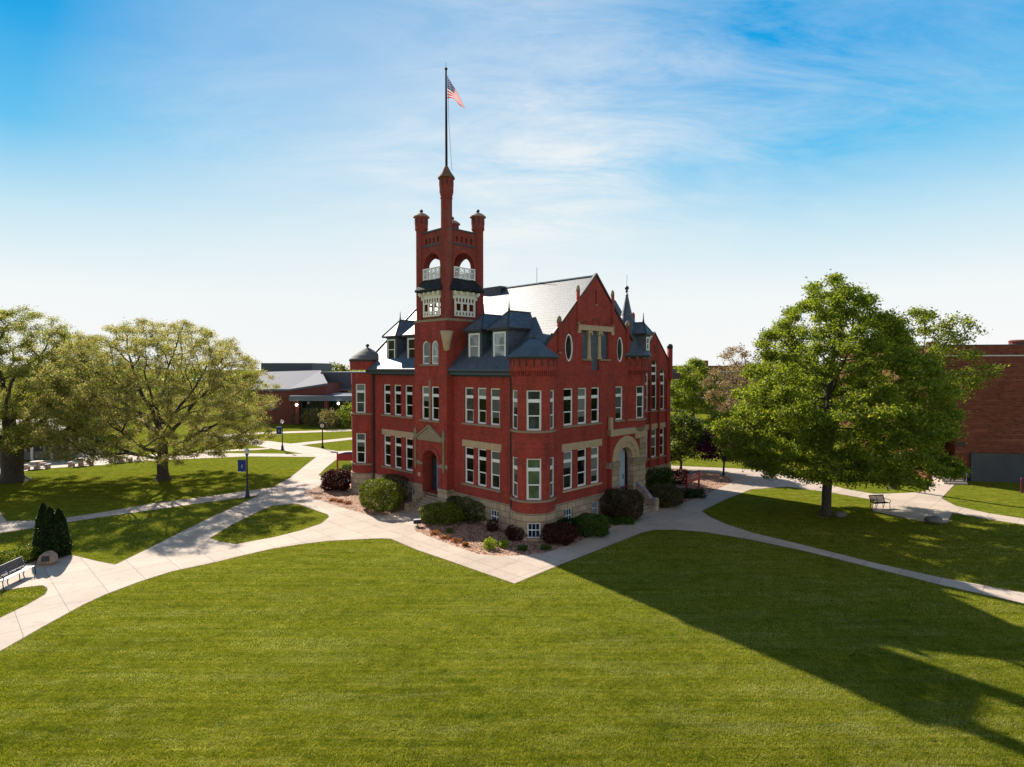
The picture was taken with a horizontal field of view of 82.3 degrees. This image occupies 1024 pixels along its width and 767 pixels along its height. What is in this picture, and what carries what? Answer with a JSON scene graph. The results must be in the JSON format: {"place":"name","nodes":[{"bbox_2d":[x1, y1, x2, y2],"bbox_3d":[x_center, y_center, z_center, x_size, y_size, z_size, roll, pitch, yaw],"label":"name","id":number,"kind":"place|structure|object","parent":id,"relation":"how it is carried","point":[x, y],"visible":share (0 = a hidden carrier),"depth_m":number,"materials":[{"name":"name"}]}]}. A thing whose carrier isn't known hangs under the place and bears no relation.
{"place":"outdoors","nodes":[
{"label":"outdoors","id":0,"kind":"place"},
{"bbox_2d":[0,370,1023,766],"bbox_3d":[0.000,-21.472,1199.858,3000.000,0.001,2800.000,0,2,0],"label":"lawn","id":1,"kind":"structure","parent":0,"point":[82,490],"depth_m":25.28,"materials":[{"name":"green plant"}]},
{"bbox_2d":[1,368,30,419],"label":"tree","id":2,"kind":"object","parent":1,"relation":"on","point":[14,397],"visible":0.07,"depth_m":87.77,"materials":[{"name":"green plant"}]},
{"bbox_2d":[0,542,60,567],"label":"hedge","id":3,"kind":"object","parent":1,"relation":"on","point":[23,552],"visible":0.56,"depth_m":32.91,"materials":[{"name":"green plant"}]},
{"bbox_2d":[0,419,81,459],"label":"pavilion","id":4,"kind":"structure","parent":1,"relation":"on","point":[30,453],"depth_m":70.37,"materials":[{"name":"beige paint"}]},
{"bbox_2d":[37,550,57,564],"bbox_3d":[-25.982,9.809,32.775,0.945,0.870,0.837,1,2,31],"label":"boulder","id":5,"kind":"object","parent":1,"relation":"on","point":[50,557],"visible":0.97,"depth_m":32.58,"materials":[{"name":"brown stone"}]},
{"bbox_2d":[30,502,72,559],"bbox_3d":[-26.869,8.505,34.114,2.245,3.159,1.919,0,2,0],"label":"arborvitae","id":6,"kind":"object","parent":1,"relation":"on","point":[51,531],"visible":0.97,"depth_m":33.85,"materials":[{"name":"green plant"}]},
{"bbox_2d":[0,304,137,483],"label":"oak tree","id":7,"kind":"object","parent":1,"relation":"on","point":[13,443],"visible":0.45,"depth_m":55.27,"materials":[{"name":"green plant"}]},
{"bbox_2d":[109,361,167,409],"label":"tree","id":8,"kind":"object","parent":1,"relation":"on","point":[145,387],"visible":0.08,"depth_m":130.43,"materials":[{"name":"green plant"}]},
{"bbox_2d":[0,315,282,480],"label":"oak tree","id":9,"kind":"object","parent":1,"relation":"on","point":[158,435],"visible":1,"depth_m":53.13,"materials":[{"name":"green plant"}]},
{"bbox_2d":[157,366,244,413],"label":"tree","id":10,"kind":"object","parent":1,"relation":"on","point":[211,395],"visible":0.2,"depth_m":133.58,"materials":[{"name":"green plant"}]},
{"bbox_2d":[228,369,257,410],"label":"tree","id":11,"kind":"object","parent":1,"relation":"on","point":[244,380],"visible":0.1,"depth_m":147.96,"materials":[{"name":"green plant"}]},
{"bbox_2d":[238,447,249,497],"bbox_3d":[-22.712,7.526,49.586,1.040,4.270,0.480,0,2,0],"label":"street lamp","id":12,"kind":"object","parent":1,"relation":"on","point":[242,465],"visible":1,"depth_m":49.55,"materials":[{"name":"black metal"}]},
{"bbox_2d":[252,363,365,423],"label":"brick building","id":13,"kind":"structure","parent":1,"relation":"on","point":[321,386],"depth_m":114.24,"materials":[{"name":"brick"}]},
{"bbox_2d":[300,407,321,426],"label":"shrub","id":14,"kind":"object","parent":1,"relation":"on","point":[309,416],"visible":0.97,"depth_m":108.86,"materials":[{"name":"green plant"}]},
{"bbox_2d":[318,407,340,428],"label":"shrub","id":15,"kind":"object","parent":1,"relation":"on","point":[323,419],"visible":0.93,"depth_m":105.77,"materials":[{"name":"green plant"}]},
{"bbox_2d":[330,408,349,426],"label":"shrub","id":16,"kind":"object","parent":1,"relation":"on","point":[340,419],"visible":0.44,"depth_m":108.97,"materials":[{"name":"green plant"}]},
{"bbox_2d":[329,361,353,391],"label":"tree","id":17,"kind":"object","parent":1,"relation":"on","point":[341,367],"visible":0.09,"depth_m":149.58,"materials":[{"name":"green plant"}]},
{"bbox_2d":[336,402,351,427],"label":"shrub","id":18,"kind":"object","parent":1,"relation":"on","point":[349,420],"visible":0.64,"depth_m":107.22,"materials":[{"name":"green plant"}]},
{"bbox_2d":[337,452,351,468],"bbox_3d":[-17.657,8.356,63.645,2.785,1.850,0.140,0,2,0],"label":"campus sign","id":19,"kind":"object","parent":1,"relation":"on","point":[345,456],"visible":0.58,"depth_m":63.58,"materials":[{"name":"red metal"}]},
{"bbox_2d":[114,369,831,379],"bbox_3d":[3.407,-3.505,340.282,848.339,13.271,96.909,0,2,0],"label":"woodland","id":20,"kind":"object","parent":1,"relation":"on","point":[258,371],"visible":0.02,"depth_m":319.32,"materials":[{"name":"green plant"}]},
{"bbox_2d":[349,166,679,541],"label":"brick hall","id":21,"kind":"structure","parent":1,"relation":"on","point":[532,409],"depth_m":43.28,"materials":[{"name":"red brick"}]},
{"bbox_2d":[356,384,364,412],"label":"window","id":22,"kind":"structure","parent":21,"relation":"in","point":[360,388],"depth_m":51.40,"materials":[{"name":"grey glass"}]},
{"bbox_2d":[356,433,365,462],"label":"window","id":23,"kind":"structure","parent":21,"relation":"in","point":[360,437],"depth_m":51.51,"materials":[{"name":"glass"}]},
{"bbox_2d":[384,384,389,414],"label":"window","id":24,"kind":"structure","parent":21,"relation":"in","point":[386,386],"depth_m":50.03,"materials":[{"name":"glass"}]},
{"bbox_2d":[385,435,390,465],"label":"window","id":25,"kind":"structure","parent":21,"relation":"in","point":[387,437],"depth_m":50.10,"materials":[{"name":"glass"}]},
{"bbox_2d":[387,339,395,358],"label":"window","id":26,"kind":"structure","parent":21,"relation":"in","point":[391,353],"depth_m":49.99,"materials":[{"name":"white paint"}]},
{"bbox_2d":[395,436,400,468],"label":"window","id":27,"kind":"structure","parent":21,"relation":"in","point":[397,439],"depth_m":49.02,"materials":[{"name":"glass"}]},
{"bbox_2d":[395,385,400,415],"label":"window","id":28,"kind":"structure","parent":21,"relation":"in","point":[397,387],"depth_m":48.87,"materials":[{"name":"glass"}]},
{"bbox_2d":[406,385,411,416],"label":"window","id":29,"kind":"structure","parent":21,"relation":"in","point":[408,387],"depth_m":47.76,"materials":[{"name":"glass"}]},
{"bbox_2d":[406,438,412,470],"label":"window","id":30,"kind":"structure","parent":21,"relation":"in","point":[409,442],"depth_m":47.85,"materials":[{"name":"glass"}]},
{"bbox_2d":[407,338,414,357],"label":"window","id":31,"kind":"structure","parent":21,"relation":"in","point":[410,341],"depth_m":48.00,"materials":[{"name":"white paint"}]},
{"bbox_2d":[422,386,428,419],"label":"window","id":32,"kind":"structure","parent":21,"relation":"in","point":[425,389],"depth_m":45.15,"materials":[{"name":"glass"}]},
{"bbox_2d":[423,341,428,363],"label":"window","id":33,"kind":"structure","parent":21,"relation":"in","point":[425,345],"depth_m":45.01,"materials":[{"name":"grey glass"}]},
{"bbox_2d":[432,341,437,363],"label":"window","id":34,"kind":"structure","parent":21,"relation":"in","point":[435,345],"depth_m":44.21,"materials":[{"name":"grey glass"}]},
{"bbox_2d":[432,458,437,490],"bbox_3d":[-6.009,7.138,45.641,0.820,2.540,0.140,2,2,45],"label":"door","id":35,"kind":"structure","parent":21,"relation":"in","point":[434,461],"depth_m":45.65,"materials":[{"name":"blue metal"}]},
{"bbox_2d":[432,386,438,420],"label":"window","id":36,"kind":"structure","parent":21,"relation":"in","point":[435,390],"depth_m":44.30,"materials":[{"name":"glass"}]},
{"bbox_2d":[445,67,451,166],"bbox_3d":[-4.674,-19.596,43.014,0.544,7.851,0.219,0,2,0],"label":"flagpole","id":37,"kind":"object","parent":21,"relation":"on","point":[446,146],"visible":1,"depth_m":42.96,"materials":[{"name":"metal"}]},
{"bbox_2d":[447,76,464,107],"bbox_3d":[-4.086,-21.369,42.917,1.300,2.300,0.226,0,2,0],"label":"flag","id":38,"kind":"object","parent":37,"relation":"attached to","point":[452,92],"visible":1,"depth_m":42.93,"materials":[{"name":"fabric"}]},
{"bbox_2d":[465,387,472,422],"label":"window","id":39,"kind":"structure","parent":21,"relation":"in","point":[468,390],"depth_m":42.48,"materials":[{"name":"grey glass"}]},
{"bbox_2d":[465,447,473,483],"bbox_3d":[-3.022,5.923,42.482,0.070,2.660,1.000,-2,2,-45],"label":"window","id":40,"kind":"structure","parent":21,"relation":"in","point":[468,450],"depth_m":42.57,"materials":[{"name":"glass"}]},
{"bbox_2d":[469,333,479,356],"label":"window","id":41,"kind":"structure","parent":21,"relation":"in","point":[474,338],"depth_m":42.41,"materials":[{"name":"white paint"}]},
{"bbox_2d":[478,448,485,486],"bbox_3d":[-2.057,5.949,41.517,0.070,2.660,0.970,-2,2,-45],"label":"window","id":42,"kind":"structure","parent":21,"relation":"in","point":[481,452],"depth_m":41.62,"materials":[{"name":"glass"}]},
{"bbox_2d":[478,388,485,423],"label":"window","id":43,"kind":"structure","parent":21,"relation":"in","point":[481,391],"depth_m":41.48,"materials":[{"name":"glass"}]},
{"bbox_2d":[491,510,498,523],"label":"window","id":44,"kind":"structure","parent":21,"relation":"in","point":[494,514],"depth_m":40.62,"materials":[{"name":"white paint"}]},
{"bbox_2d":[491,450,499,489],"bbox_3d":[-1.095,5.975,40.555,0.070,2.660,0.990,-2,2,-45],"label":"window","id":45,"kind":"structure","parent":21,"relation":"in","point":[495,455],"depth_m":40.61,"materials":[{"name":"grey glass"}]},
{"bbox_2d":[491,388,499,425],"bbox_3d":[-1.095,1.606,40.437,0.070,2.560,0.990,-2,2,-45],"label":"window","id":46,"kind":"structure","parent":21,"relation":"in","point":[495,392],"depth_m":40.48,"materials":[{"name":"grey glass"}]},
{"bbox_2d":[493,331,505,356],"bbox_3d":[-0.844,-2.647,40.509,0.070,1.860,1.250,-2,2,-45],"label":"window","id":47,"kind":"structure","parent":21,"relation":"in","point":[499,338],"depth_m":40.55,"materials":[{"name":"grey glass"}]},
{"bbox_2d":[513,457,516,497],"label":"window","id":48,"kind":"structure","parent":21,"relation":"in","point":[514,458],"depth_m":38.06,"materials":[{"name":"white glass"}]},
{"bbox_2d":[513,390,516,429],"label":"window","id":49,"kind":"structure","parent":21,"relation":"in","point":[514,391],"depth_m":37.95,"materials":[{"name":"grey glass"}]},
{"bbox_2d":[526,459,540,499],"bbox_3d":[1.387,6.068,37.113,0.935,2.660,0.096,0,2,0],"label":"window","id":50,"kind":"structure","parent":21,"relation":"in","point":[533,481],"depth_m":37.14,"materials":[{"name":"glass"}]},
{"bbox_2d":[527,390,540,430],"bbox_3d":[1.387,1.700,36.995,0.935,2.560,0.096,0,2,0],"label":"window","id":51,"kind":"structure","parent":21,"relation":"in","point":[533,396],"depth_m":37.02,"materials":[{"name":"grey glass"}]},
{"bbox_2d":[527,523,540,537],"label":"window","id":52,"kind":"structure","parent":21,"relation":"in","point":[533,529],"depth_m":37.15,"materials":[{"name":"white paint"}]},
{"bbox_2d":[550,457,553,497],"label":"window","id":53,"kind":"structure","parent":21,"relation":"in","point":[552,458],"depth_m":38.11,"materials":[{"name":"grey glass"}]},
{"bbox_2d":[550,390,553,429],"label":"window","id":54,"kind":"structure","parent":21,"relation":"in","point":[551,391],"depth_m":37.98,"materials":[{"name":"white paint"}]},
{"bbox_2d":[563,450,571,489],"bbox_3d":[3.794,5.977,40.481,0.070,2.660,1.040,2,2,45],"label":"window","id":55,"kind":"structure","parent":21,"relation":"in","point":[567,483],"depth_m":40.58,"materials":[{"name":"glass"}]},
{"bbox_2d":[564,388,571,425],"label":"window","id":56,"kind":"structure","parent":21,"relation":"in","point":[567,391],"depth_m":40.45,"materials":[{"name":"glass"}]},
{"bbox_2d":[564,508,571,521],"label":"window","id":57,"kind":"structure","parent":21,"relation":"in","point":[567,512],"depth_m":40.55,"materials":[{"name":"white paint"}]},
{"bbox_2d":[565,334,572,360],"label":"window","id":58,"kind":"structure","parent":21,"relation":"in","point":[568,345],"depth_m":40.32,"materials":[{"name":"grey glass"}]},
{"bbox_2d":[578,448,585,486],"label":"window","id":59,"kind":"structure","parent":21,"relation":"in","point":[581,452],"depth_m":41.69,"materials":[{"name":"glass"}]},
{"bbox_2d":[578,388,585,423],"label":"window","id":60,"kind":"structure","parent":21,"relation":"in","point":[581,391],"depth_m":41.54,"materials":[{"name":"grey glass"}]},
{"bbox_2d":[591,446,597,483],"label":"window","id":61,"kind":"structure","parent":21,"relation":"in","point":[594,450],"depth_m":42.72,"materials":[{"name":"grey glass"}]},
{"bbox_2d":[591,387,598,422],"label":"window","id":62,"kind":"structure","parent":21,"relation":"in","point":[594,390],"depth_m":42.63,"materials":[{"name":"glass"}]},
{"bbox_2d":[592,501,597,515],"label":"window","id":63,"kind":"structure","parent":21,"relation":"in","point":[594,504],"depth_m":42.76,"materials":[{"name":"grey glass"}]},
{"bbox_2d":[616,386,621,419],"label":"window","id":64,"kind":"structure","parent":21,"relation":"in","point":[618,388],"depth_m":44.76,"materials":[{"name":"grey glass"}]},
{"bbox_2d":[617,337,622,361],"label":"window","id":65,"kind":"structure","parent":21,"relation":"in","point":[619,345],"depth_m":44.61,"materials":[{"name":"black glass"}]},
{"bbox_2d":[619,449,624,488],"bbox_3d":[8.467,6.809,45.595,1.080,3.280,0.110,-2,2,-45],"label":"door","id":66,"kind":"structure","parent":21,"relation":"in","point":[622,454],"depth_m":45.72,"materials":[{"name":"white metal"}]},
{"bbox_2d":[636,386,642,418],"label":"window","id":67,"kind":"structure","parent":21,"relation":"in","point":[639,389],"depth_m":45.99,"materials":[{"name":"grey glass"}]},
{"bbox_2d":[645,373,647,410],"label":"window","id":68,"kind":"structure","parent":21,"relation":"in","point":[647,373],"depth_m":54.07,"materials":[{"name":"grey glass"}]},
{"bbox_2d":[651,429,655,456],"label":"window","id":69,"kind":"structure","parent":21,"relation":"in","point":[653,439],"depth_m":55.12,"materials":[{"name":"white paint"}]},
{"bbox_2d":[651,360,655,409],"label":"window","id":70,"kind":"structure","parent":21,"relation":"in","point":[653,369],"depth_m":54.97,"materials":[{"name":"glass"}]},
{"bbox_2d":[660,428,663,455],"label":"window","id":71,"kind":"structure","parent":21,"relation":"in","point":[661,429],"depth_m":56.16,"materials":[{"name":"glass"}]},
{"bbox_2d":[660,370,663,408],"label":"window","id":72,"kind":"structure","parent":21,"relation":"in","point":[661,372],"depth_m":56.02,"materials":[{"name":"glass"}]},
{"bbox_2d":[304,468,731,555],"bbox_3d":[0.411,9.450,57.128,33.583,0.001,35.716,2,2,44],"label":"mulch bed","id":73,"kind":"object","parent":1,"relation":"on","point":[474,534],"visible":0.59,"depth_m":40.53,"materials":[{"name":"brown wood"}]},
{"bbox_2d":[320,468,350,490],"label":"shrub","id":74,"kind":"object","parent":73,"relation":"on","point":[330,477],"visible":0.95,"depth_m":52.21,"materials":[{"name":"purple plant"}]},
{"bbox_2d":[358,477,404,511],"bbox_3d":[-10.164,8.579,45.464,3.194,2.446,4.366,-1,2,-35],"label":"shrub","id":75,"kind":"object","parent":73,"relation":"on","point":[381,499],"visible":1,"depth_m":44.52,"materials":[{"name":"green plant"}]},
{"bbox_2d":[375,473,412,500],"bbox_3d":[-9.379,8.573,48.303,3.202,2.322,3.418,-2,2,-45],"label":"shrub","id":76,"kind":"object","parent":73,"relation":"on","point":[398,479],"visible":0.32,"depth_m":47.49,"materials":[{"name":"green plant"}]},
{"bbox_2d":[418,501,466,524],"bbox_3d":[-4.956,9.163,41.725,3.449,1.485,2.556,0,2,0],"label":"shrub","id":77,"kind":"object","parent":73,"relation":"on","point":[427,517],"visible":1,"depth_m":41.15,"materials":[{"name":"green plant"}]},
{"bbox_2d":[444,495,486,521],"bbox_3d":[-3.173,8.968,42.713,4.607,1.829,2.501,2,2,45],"label":"shrub","id":78,"kind":"object","parent":73,"relation":"on","point":[475,518],"visible":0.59,"depth_m":41.38,"materials":[{"name":"green plant"}]},
{"bbox_2d":[482,537,497,549],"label":"shrub","id":79,"kind":"object","parent":73,"relation":"on","point":[487,544],"visible":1,"depth_m":35.47,"materials":[{"name":"green plant"}]},
{"bbox_2d":[486,518,498,531],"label":"shrub","id":80,"kind":"object","parent":73,"relation":"on","point":[493,526],"visible":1,"depth_m":39.35,"materials":[{"name":"purple plant"}]},
{"bbox_2d":[498,539,508,547],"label":"shrub","id":81,"kind":"object","parent":73,"relation":"on","point":[502,543],"visible":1,"depth_m":35.85,"materials":[{"name":"green plant"}]},
{"bbox_2d":[504,524,527,540],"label":"shrub","id":82,"kind":"object","parent":73,"relation":"on","point":[509,534],"visible":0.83,"depth_m":37.11,"materials":[{"name":"purple plant"}]},
{"bbox_2d":[539,521,579,545],"bbox_3d":[2.976,9.363,36.785,2.593,1.335,1.918,0,2,0],"label":"shrub","id":83,"kind":"object","parent":73,"relation":"on","point":[564,530],"visible":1,"depth_m":36.41,"materials":[{"name":"purple plant"}]},
{"bbox_2d":[556,517,582,532],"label":"shrub","id":84,"kind":"object","parent":73,"relation":"on","point":[566,520],"visible":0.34,"depth_m":38.91,"materials":[{"name":"green plant"}]},
{"bbox_2d":[573,512,610,536],"bbox_3d":[5.271,9.249,38.428,2.525,1.484,2.221,0,2,0],"label":"shrub","id":85,"kind":"object","parent":73,"relation":"on","point":[584,520],"visible":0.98,"depth_m":37.97,"materials":[{"name":"green plant"}]},
{"bbox_2d":[599,487,644,519],"bbox_3d":[8.026,8.731,42.829,3.433,2.288,3.012,0,2,0],"label":"shrub","id":86,"kind":"object","parent":73,"relation":"on","point":[629,496],"visible":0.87,"depth_m":42.07,"materials":[{"name":"brown plant"}]},
{"bbox_2d":[609,516,634,524],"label":"shrub","id":87,"kind":"object","parent":73,"relation":"on","point":[617,520],"visible":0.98,"depth_m":41.02,"materials":[{"name":"green plant"}]},
{"bbox_2d":[646,467,676,486],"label":"shrub","id":88,"kind":"object","parent":73,"relation":"on","point":[667,473],"visible":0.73,"depth_m":53.59,"materials":[{"name":"green plant"}]},
{"bbox_2d":[647,482,683,507],"bbox_3d":[12.148,8.820,46.651,2.898,1.905,2.573,0,2,0],"label":"shrub","id":89,"kind":"object","parent":73,"relation":"on","point":[665,498],"visible":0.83,"depth_m":45.87,"materials":[{"name":"green plant"}]},
{"bbox_2d":[668,469,691,483],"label":"shrub","id":90,"kind":"object","parent":73,"relation":"on","point":[678,474],"visible":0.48,"depth_m":55.36,"materials":[{"name":"brown plant"}]},
{"bbox_2d":[678,487,707,498],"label":"shrub","id":91,"kind":"object","parent":73,"relation":"on","point":[695,493],"visible":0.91,"depth_m":49.36,"materials":[{"name":"green plant"}]},
{"bbox_2d":[686,470,699,490],"bbox_3d":[16.069,8.673,51.944,0.140,1.850,2.720,1,2,40],"label":"campus sign","id":92,"kind":"object","parent":73,"relation":"on","point":[692,476],"visible":0.98,"depth_m":51.83,"materials":[{"name":"red metal"}]},
{"bbox_2d":[670,409,717,469],"bbox_3d":[18.088,5.976,62.718,7.349,6.684,7.312,0,2,0],"label":"tree","id":93,"kind":"object","parent":73,"relation":"on","point":[687,437],"visible":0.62,"depth_m":61.33,"materials":[{"name":"green plant"}]},
{"bbox_2d":[692,426,742,474],"bbox_3d":[21.413,6.780,59.745,6.168,5.225,5.848,0,2,0],"label":"tree","id":94,"kind":"object","parent":73,"relation":"in","point":[705,447],"visible":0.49,"depth_m":59.23,"materials":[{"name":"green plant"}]},
{"bbox_2d":[670,356,726,416],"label":"tree","id":95,"kind":"object","parent":1,"relation":"on","point":[686,385],"visible":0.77,"depth_m":121.04,"materials":[{"name":"green plant"}]},
{"bbox_2d":[697,343,773,412],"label":"tree","id":96,"kind":"object","parent":1,"relation":"on","point":[725,405],"visible":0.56,"depth_m":100.11,"materials":[{"name":"brown plant"}]},
{"bbox_2d":[749,357,827,419],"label":"tree","id":97,"kind":"object","parent":1,"relation":"on","point":[792,382],"visible":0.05,"depth_m":104.09,"materials":[{"name":"green plant"}]},
{"bbox_2d":[703,269,977,516],"bbox_3d":[24.187,0.723,43.327,18.106,18.275,17.742,0,2,0],"label":"maple tree","id":98,"kind":"object","parent":1,"relation":"on","point":[921,426],"visible":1,"depth_m":39.99,"materials":[{"name":"green plant"}]},
{"bbox_2d":[838,340,1023,484],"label":"brown brick building","id":99,"kind":"structure","parent":1,"relation":"on","point":[992,450],"depth_m":56.43,"materials":[{"name":"brick"}]},
{"bbox_2d":[924,515,942,523],"bbox_3d":[29.899,9.656,41.455,1.249,0.644,0.988,0,2,0],"label":"boulder","id":100,"kind":"object","parent":1,"relation":"on","point":[934,519],"visible":1,"depth_m":41.16,"materials":[{"name":"grey stone"}]},
{"bbox_2d":[858,305,1010,488],"bbox_3d":[37.592,1.225,53.795,12.599,16.660,11.518,-1,2,-25],"label":"tree","id":101,"kind":"object","parent":1,"relation":"on","point":[925,316],"visible":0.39,"depth_m":50.82,"materials":[{"name":"green plant"}]},
{"bbox_2d":[0,429,1023,650],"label":"path","id":102,"kind":"structure","parent":0,"point":[70,582],"depth_m":38.34,"materials":[{"name":"concrete"}]},
{"bbox_2d":[0,556,35,589],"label":"park bench","id":103,"kind":"object","parent":102,"relation":"on","point":[11,573],"visible":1,"depth_m":30.21,"materials":[{"name":"metal"}]},
{"bbox_2d":[24,460,51,469],"bbox_3d":[-51.866,8.873,63.929,2.270,0.800,2.270,1,2,31],"label":"picnic table","id":104,"kind":"object","parent":102,"relation":"on","point":[37,463],"visible":0.93,"depth_m":63.75,"materials":[{"name":"concrete"}]},
{"bbox_2d":[67,458,93,466],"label":"picnic table","id":105,"kind":"object","parent":102,"relation":"on","point":[71,463],"visible":0.6,"depth_m":65.36,"materials":[{"name":"concrete"}]},
{"bbox_2d":[276,419,283,449],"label":"street lamp","id":106,"kind":"object","parent":102,"relation":"on","point":[279,430],"visible":1,"depth_m":78.08,"materials":[{"name":"black metal"}]},
{"bbox_2d":[868,494,890,507],"bbox_3d":[28.805,9.280,45.884,1.350,0.976,0.783,0,2,-12],"label":"park bench","id":107,"kind":"object","parent":102,"relation":"on","point":[875,501],"visible":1,"depth_m":46.06,"materials":[{"name":"metal"}]},
{"bbox_2d":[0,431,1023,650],"bbox_3d":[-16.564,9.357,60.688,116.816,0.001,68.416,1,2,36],"label":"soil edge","id":108,"kind":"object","parent":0,"point":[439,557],"visible":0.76,"depth_m":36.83,"materials":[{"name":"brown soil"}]},
{"bbox_2d":[0,0,1023,369],"label":"sky","id":109,"kind":"structure","parent":0,"point":[258,173],"materials":[{"name":"blue"}]},
{"bbox_2d":[670,360,818,410],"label":"brick building","id":110,"kind":"structure","parent":0,"point":[727,374],"depth_m":150.02,"materials":[{"name":"red brick"}]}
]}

